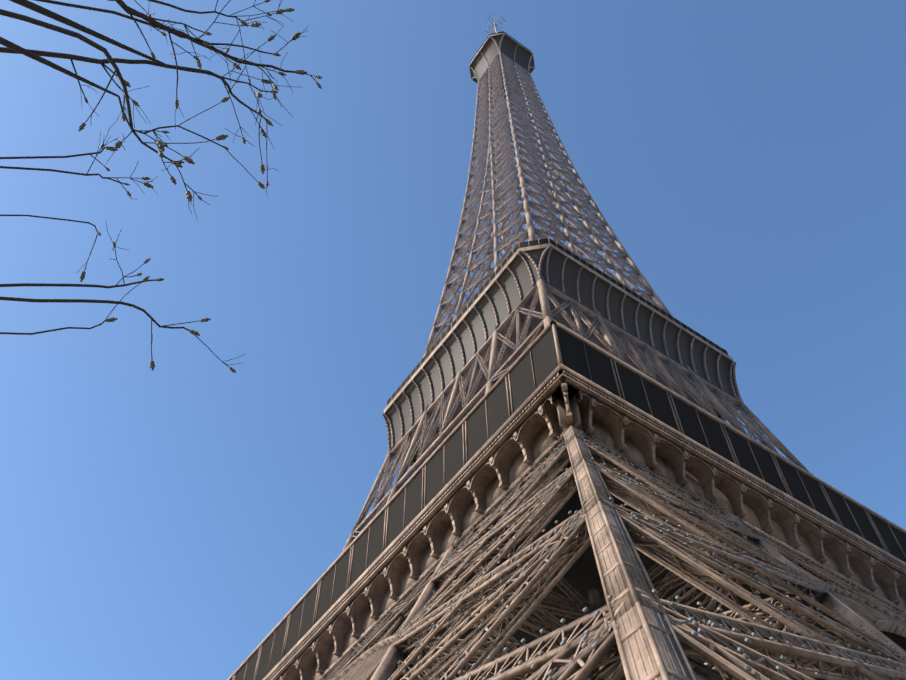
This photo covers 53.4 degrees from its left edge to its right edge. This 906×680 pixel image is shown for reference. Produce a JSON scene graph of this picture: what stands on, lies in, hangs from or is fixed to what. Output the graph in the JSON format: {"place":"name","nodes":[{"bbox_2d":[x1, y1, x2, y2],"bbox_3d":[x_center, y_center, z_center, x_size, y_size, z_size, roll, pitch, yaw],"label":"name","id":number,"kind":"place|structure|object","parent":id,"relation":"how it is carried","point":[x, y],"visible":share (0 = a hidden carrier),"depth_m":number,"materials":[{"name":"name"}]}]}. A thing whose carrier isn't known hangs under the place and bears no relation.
{"place":"outdoors","nodes":[
{"label":"outdoors","id":0,"kind":"place"},
{"bbox_2d":[0,0,905,679],"label":"sky","id":1,"kind":"structure","parent":0,"point":[748,157],"materials":[{"name":"blue"}]},
{"label":"ground","id":2,"kind":"structure","parent":0,"visible":0},
{"bbox_2d":[0,0,321,372],"bbox_3d":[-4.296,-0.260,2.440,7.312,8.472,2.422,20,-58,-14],"label":"tree branches","id":3,"kind":"object","parent":2,"relation":"on","point":[13,48],"visible":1,"depth_m":5.54,"materials":[{"name":"brown plant"}]},
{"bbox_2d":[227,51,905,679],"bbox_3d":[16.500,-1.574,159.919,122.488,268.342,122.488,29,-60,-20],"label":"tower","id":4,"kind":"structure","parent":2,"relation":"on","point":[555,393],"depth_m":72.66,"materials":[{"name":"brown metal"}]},
{"bbox_2d":[382,16,742,465],"bbox_3d":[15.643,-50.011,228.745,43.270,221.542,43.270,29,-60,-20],"label":"eiffel tower platforms","id":5,"kind":"object","parent":4,"relation":"on","point":[504,290],"visible":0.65,"depth_m":135.04,"materials":[{"name":"brown paint"}]},
{"bbox_2d":[353,453,905,679],"bbox_3d":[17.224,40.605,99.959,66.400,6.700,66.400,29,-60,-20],"label":"beams","id":6,"kind":"structure","parent":4,"relation":"attached to","point":[581,576],"depth_m":83.52,"materials":[{"name":"brown metal"}]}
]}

